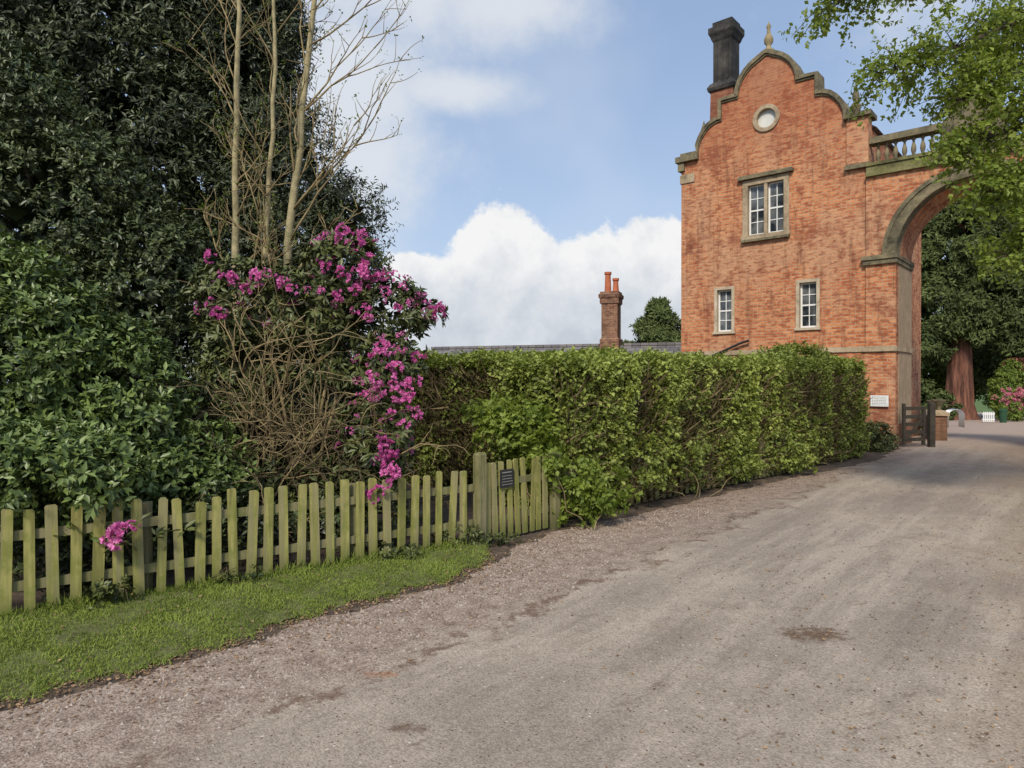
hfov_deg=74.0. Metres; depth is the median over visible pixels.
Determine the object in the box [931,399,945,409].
stone urn
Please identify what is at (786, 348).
hornbeam shoots
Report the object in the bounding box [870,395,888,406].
notice sign
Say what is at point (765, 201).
window
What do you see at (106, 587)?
ivy plant
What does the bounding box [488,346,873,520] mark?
clipped hedge
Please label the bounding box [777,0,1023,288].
beech tree
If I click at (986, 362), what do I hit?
woodland tree
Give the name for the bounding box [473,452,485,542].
gate post
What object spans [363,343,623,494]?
clipped hedge
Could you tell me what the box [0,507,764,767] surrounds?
gravel
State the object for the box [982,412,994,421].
white gate
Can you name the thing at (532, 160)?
sky
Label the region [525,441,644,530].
hornbeam shoots
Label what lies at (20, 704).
fallen leaves
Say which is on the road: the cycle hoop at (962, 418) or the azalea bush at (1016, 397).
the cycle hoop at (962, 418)
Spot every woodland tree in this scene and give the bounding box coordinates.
[921,337,995,405]
[949,223,1023,398]
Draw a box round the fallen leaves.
[0,468,1023,767]
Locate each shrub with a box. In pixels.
[863,419,901,452]
[921,376,964,419]
[986,358,1023,420]
[1001,357,1023,389]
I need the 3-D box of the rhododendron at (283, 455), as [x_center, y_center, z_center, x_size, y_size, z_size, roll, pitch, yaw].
[-2.368,0.435,6.645,4.018,4.301,3.249,0,0,0]
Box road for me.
[0,412,1023,767]
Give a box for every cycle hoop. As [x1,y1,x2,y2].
[947,409,962,426]
[948,409,964,427]
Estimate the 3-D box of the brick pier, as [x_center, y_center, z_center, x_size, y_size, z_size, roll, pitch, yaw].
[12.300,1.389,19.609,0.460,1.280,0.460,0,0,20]
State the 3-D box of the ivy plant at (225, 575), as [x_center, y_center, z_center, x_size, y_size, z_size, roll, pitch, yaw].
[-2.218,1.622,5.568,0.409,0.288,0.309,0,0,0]
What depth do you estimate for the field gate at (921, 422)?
17.09 m
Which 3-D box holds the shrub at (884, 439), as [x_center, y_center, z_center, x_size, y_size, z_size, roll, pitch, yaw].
[8.707,1.307,16.350,1.037,0.944,1.535,0,0,36]
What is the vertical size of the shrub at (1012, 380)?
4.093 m
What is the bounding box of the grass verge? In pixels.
[0,541,487,699]
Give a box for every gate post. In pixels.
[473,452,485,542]
[549,451,559,529]
[927,401,935,446]
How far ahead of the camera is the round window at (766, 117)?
19.29 m
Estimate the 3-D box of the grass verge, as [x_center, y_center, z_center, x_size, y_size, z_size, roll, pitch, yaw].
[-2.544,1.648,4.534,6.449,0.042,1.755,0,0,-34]
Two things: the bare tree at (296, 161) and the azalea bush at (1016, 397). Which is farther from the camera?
the azalea bush at (1016, 397)
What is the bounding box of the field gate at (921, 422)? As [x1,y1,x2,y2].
[902,403,925,445]
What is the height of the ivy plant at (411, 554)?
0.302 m
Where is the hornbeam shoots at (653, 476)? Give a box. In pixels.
[610,425,833,500]
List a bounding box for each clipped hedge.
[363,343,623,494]
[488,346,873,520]
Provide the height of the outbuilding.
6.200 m
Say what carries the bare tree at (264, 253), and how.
on the ground at (528, 536)
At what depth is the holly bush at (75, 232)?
7.99 m
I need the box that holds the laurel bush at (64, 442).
[0,224,263,561]
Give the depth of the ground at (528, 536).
6.80 m
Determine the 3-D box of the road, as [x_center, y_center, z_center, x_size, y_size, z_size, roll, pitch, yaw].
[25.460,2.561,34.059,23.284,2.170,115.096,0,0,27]
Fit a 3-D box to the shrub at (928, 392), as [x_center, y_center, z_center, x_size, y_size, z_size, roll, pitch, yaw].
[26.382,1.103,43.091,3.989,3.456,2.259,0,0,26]
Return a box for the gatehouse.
[675,16,920,435]
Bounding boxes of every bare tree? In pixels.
[162,0,326,523]
[180,0,320,474]
[201,0,423,525]
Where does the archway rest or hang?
on the ground at (528, 536)
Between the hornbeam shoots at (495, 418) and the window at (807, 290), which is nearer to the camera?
the hornbeam shoots at (495, 418)
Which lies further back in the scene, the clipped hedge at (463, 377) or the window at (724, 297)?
the window at (724, 297)
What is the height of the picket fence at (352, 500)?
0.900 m
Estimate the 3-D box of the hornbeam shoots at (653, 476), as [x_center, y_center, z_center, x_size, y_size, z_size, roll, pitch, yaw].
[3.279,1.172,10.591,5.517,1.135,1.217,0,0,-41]
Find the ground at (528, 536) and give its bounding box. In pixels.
[0,384,992,711]
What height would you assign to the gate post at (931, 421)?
1.250 m
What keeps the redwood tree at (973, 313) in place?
on the ground at (528, 536)
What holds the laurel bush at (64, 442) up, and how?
on the ground at (528, 536)
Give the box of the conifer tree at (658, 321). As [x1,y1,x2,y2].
[627,295,680,342]
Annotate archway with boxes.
[861,86,1023,445]
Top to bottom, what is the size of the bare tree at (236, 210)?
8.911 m
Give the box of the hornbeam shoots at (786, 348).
[752,340,839,371]
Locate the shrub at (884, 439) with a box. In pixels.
[863,419,901,452]
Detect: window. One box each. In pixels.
[713,286,735,333]
[737,166,793,242]
[753,104,779,131]
[794,278,820,330]
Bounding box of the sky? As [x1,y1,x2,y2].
[7,0,1023,382]
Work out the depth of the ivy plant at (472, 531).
6.81 m
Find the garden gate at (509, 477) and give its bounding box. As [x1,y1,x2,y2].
[486,456,548,540]
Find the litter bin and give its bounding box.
[999,409,1007,422]
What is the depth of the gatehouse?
19.23 m
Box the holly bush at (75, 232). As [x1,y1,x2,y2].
[0,27,350,504]
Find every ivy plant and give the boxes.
[82,574,143,610]
[212,564,264,586]
[366,540,427,560]
[430,518,483,547]
[481,531,522,546]
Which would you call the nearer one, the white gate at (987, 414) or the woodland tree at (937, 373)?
the white gate at (987, 414)
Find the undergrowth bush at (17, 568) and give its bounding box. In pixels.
[12,484,422,598]
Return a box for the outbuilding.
[431,272,680,374]
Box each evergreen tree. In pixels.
[0,0,322,430]
[140,0,403,468]
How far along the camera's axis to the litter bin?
37.38 m
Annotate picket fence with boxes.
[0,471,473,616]
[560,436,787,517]
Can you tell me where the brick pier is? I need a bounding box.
[935,410,949,440]
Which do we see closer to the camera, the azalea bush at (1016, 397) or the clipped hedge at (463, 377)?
the clipped hedge at (463, 377)
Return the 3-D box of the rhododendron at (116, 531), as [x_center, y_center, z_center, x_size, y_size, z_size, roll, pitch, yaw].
[-2.892,1.312,5.308,0.567,0.722,0.684,0,0,40]
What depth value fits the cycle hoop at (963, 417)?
29.99 m
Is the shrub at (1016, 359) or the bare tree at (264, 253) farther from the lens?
the shrub at (1016, 359)
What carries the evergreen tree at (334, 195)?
on the ground at (528, 536)
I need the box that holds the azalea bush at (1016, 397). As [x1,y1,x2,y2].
[992,387,1023,421]
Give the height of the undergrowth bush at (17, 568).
0.892 m
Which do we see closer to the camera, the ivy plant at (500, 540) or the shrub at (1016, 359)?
the ivy plant at (500, 540)
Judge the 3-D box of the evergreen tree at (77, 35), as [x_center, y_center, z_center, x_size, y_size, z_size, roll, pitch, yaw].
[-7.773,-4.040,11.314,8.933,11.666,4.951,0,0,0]
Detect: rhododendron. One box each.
[69,222,470,551]
[88,511,196,587]
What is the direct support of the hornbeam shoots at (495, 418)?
on the ground at (528, 536)
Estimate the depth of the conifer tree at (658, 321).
44.15 m
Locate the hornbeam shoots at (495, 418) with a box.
[450,390,572,520]
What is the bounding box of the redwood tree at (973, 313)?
[921,196,1023,419]
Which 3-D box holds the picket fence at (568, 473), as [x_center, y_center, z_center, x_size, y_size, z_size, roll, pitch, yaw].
[2.789,1.250,10.227,6.200,0.711,0.086,0,1,-43]
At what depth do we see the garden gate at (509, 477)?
7.32 m
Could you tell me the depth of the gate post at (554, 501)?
7.73 m

